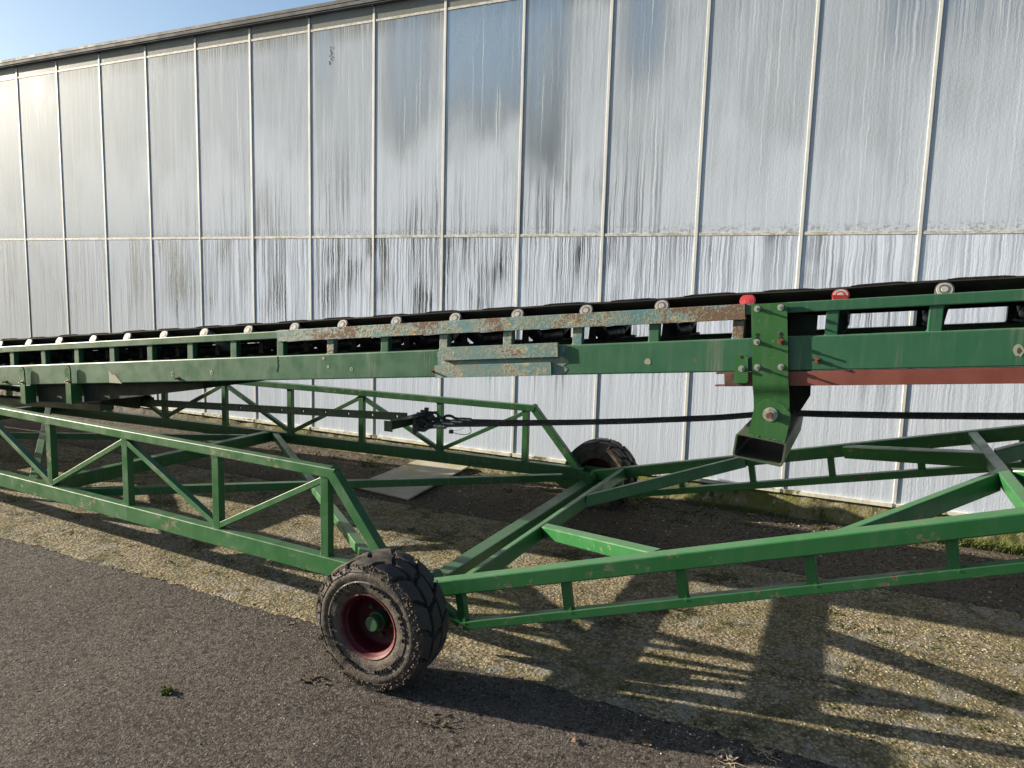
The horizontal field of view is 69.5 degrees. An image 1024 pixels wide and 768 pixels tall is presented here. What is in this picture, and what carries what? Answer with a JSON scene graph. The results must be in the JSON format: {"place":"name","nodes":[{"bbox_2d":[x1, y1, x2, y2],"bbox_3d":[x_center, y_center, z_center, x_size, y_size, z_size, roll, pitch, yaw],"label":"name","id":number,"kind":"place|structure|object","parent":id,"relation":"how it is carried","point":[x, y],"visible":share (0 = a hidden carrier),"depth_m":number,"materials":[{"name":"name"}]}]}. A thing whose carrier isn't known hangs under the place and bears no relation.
{"place":"outdoors","nodes":[
{"label":"outdoors","id":0,"kind":"place"},
{"bbox_2d":[0,0,335,59],"label":"sky","id":1,"kind":"structure","parent":0,"point":[27,27],"materials":[{"name":"blue"}]},
{"bbox_2d":[0,538,837,767],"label":"asphalt yard","id":2,"kind":"structure","parent":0,"point":[223,726],"depth_m":2.85,"materials":[{"name":"grey asphalt"}]},
{"bbox_2d":[160,685,173,695],"bbox_3d":[-1.354,1.202,2.896,0.051,0.016,0.073,-1,7,-17],"label":"moss clod","id":3,"kind":"object","parent":2,"relation":"on","point":[167,690],"visible":1,"depth_m":2.89,"materials":[{"name":"green plant"}]},
{"bbox_2d":[301,672,323,684],"bbox_3d":[-0.815,1.204,3.011,0.091,0.016,0.095,-1,8,-22],"label":"mud crumb","id":4,"kind":"object","parent":2,"relation":"on","point":[318,674],"visible":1,"depth_m":3.02,"materials":[{"name":"brown soil"}]},
{"bbox_2d":[421,709,454,730],"bbox_3d":[-0.273,1.253,2.751,0.124,0.022,0.123,2,7,5],"label":"mud flake","id":5,"kind":"object","parent":2,"relation":"on","point":[445,713],"visible":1,"depth_m":2.73,"materials":[{"name":"soil"}]},
{"bbox_2d":[0,275,1023,690],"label":"mobile conveyor","id":6,"kind":"object","parent":2,"relation":"on","point":[384,615],"visible":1,"depth_m":3.63,"materials":[{"name":"green metal"}]},
{"bbox_2d":[567,735,577,742],"bbox_3d":[0.219,1.277,2.653,0.029,0.013,0.046,-2,8,-24],"label":"dry leaf","id":7,"kind":"object","parent":2,"relation":"on","point":[573,739],"visible":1,"depth_m":2.66,"materials":[{"name":"beige plant"}]},
{"bbox_2d":[623,732,650,745],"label":"leaf litter","id":8,"kind":"object","parent":2,"relation":"on","point":[643,740],"visible":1,"depth_m":2.66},
{"bbox_2d":[704,746,737,765],"bbox_3d":[0.739,1.301,2.596,0.116,0.021,0.110,5,8,25],"label":"leaf clump","id":9,"kind":"object","parent":2,"relation":"on","point":[728,755],"visible":1,"depth_m":2.59,"materials":[{"name":"beige plant"}]},
{"bbox_2d":[716,759,749,767],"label":"bark strip","id":10,"kind":"object","parent":2,"relation":"on","point":[721,766],"visible":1,"depth_m":2.53,"materials":[{"name":"beige plant"}]},
{"bbox_2d":[752,744,781,761],"bbox_3d":[0.903,1.304,2.605,0.106,0.022,0.096,2,7,5],"label":"root tuft","id":11,"kind":"object","parent":2,"relation":"on","point":[770,752],"visible":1,"depth_m":2.61,"materials":[{"name":"brown plant"}]},
{"bbox_2d":[0,439,1023,767],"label":"concrete strip","id":12,"kind":"object","parent":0,"point":[644,673],"visible":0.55,"depth_m":3.51,"materials":[{"name":"beige concrete"}]},
{"bbox_2d":[0,418,1022,767],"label":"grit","id":13,"kind":"object","parent":12,"relation":"on","point":[462,674],"visible":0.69,"depth_m":3.80,"materials":[{"name":"grey gravel"}]},
{"bbox_2d":[1,433,1023,743],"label":"moss cushions","id":14,"kind":"object","parent":12,"relation":"on","point":[649,615],"visible":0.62,"depth_m":3.93,"materials":[{"name":"green plant"}]},
{"bbox_2d":[0,414,1023,613],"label":"wall foot path","id":15,"kind":"structure","parent":0,"point":[449,497],"depth_m":5.20,"materials":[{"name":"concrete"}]},
{"bbox_2d":[359,460,467,499],"bbox_3d":[-0.847,0.768,6.069,0.640,0.096,0.850,5,8,25],"label":"ground board","id":16,"kind":"object","parent":15,"relation":"on","point":[418,468],"visible":0.71,"depth_m":6.14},
{"bbox_2d":[272,441,1023,555],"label":"wall foot grass","id":17,"kind":"structure","parent":15,"relation":"on","point":[986,544],"depth_m":4.68,"materials":[{"name":"green plant"}]},
{"bbox_2d":[892,545,915,548],"bbox_3d":[2.498,1.039,4.713,0.153,0.020,0.116,5,8,25],"label":"leaf pile","id":18,"kind":"object","parent":15,"relation":"on","point":[904,547],"visible":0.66,"depth_m":4.70,"materials":[{"name":"brown plant"}]},
{"bbox_2d":[0,444,1023,767],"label":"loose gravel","id":19,"kind":"structure","parent":0,"point":[648,626],"depth_m":3.54,"materials":[{"name":"beige gravel"}]},
{"bbox_2d":[168,431,1017,556],"bbox_3d":[0.169,0.834,5.804,8.494,0.061,0.480,5,8,25],"label":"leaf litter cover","id":20,"kind":"object","parent":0,"point":[626,502],"visible":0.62,"depth_m":5.50,"materials":[{"name":"brown plant"}]},
{"label":"ground","id":21,"kind":"structure","parent":0,"visible":0},
{"bbox_2d":[0,0,1023,548],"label":"greenhouse","id":22,"kind":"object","parent":21,"relation":"on","point":[408,156],"visible":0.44,"depth_m":5.81,"materials":[{"name":"white glass"}]}
]}

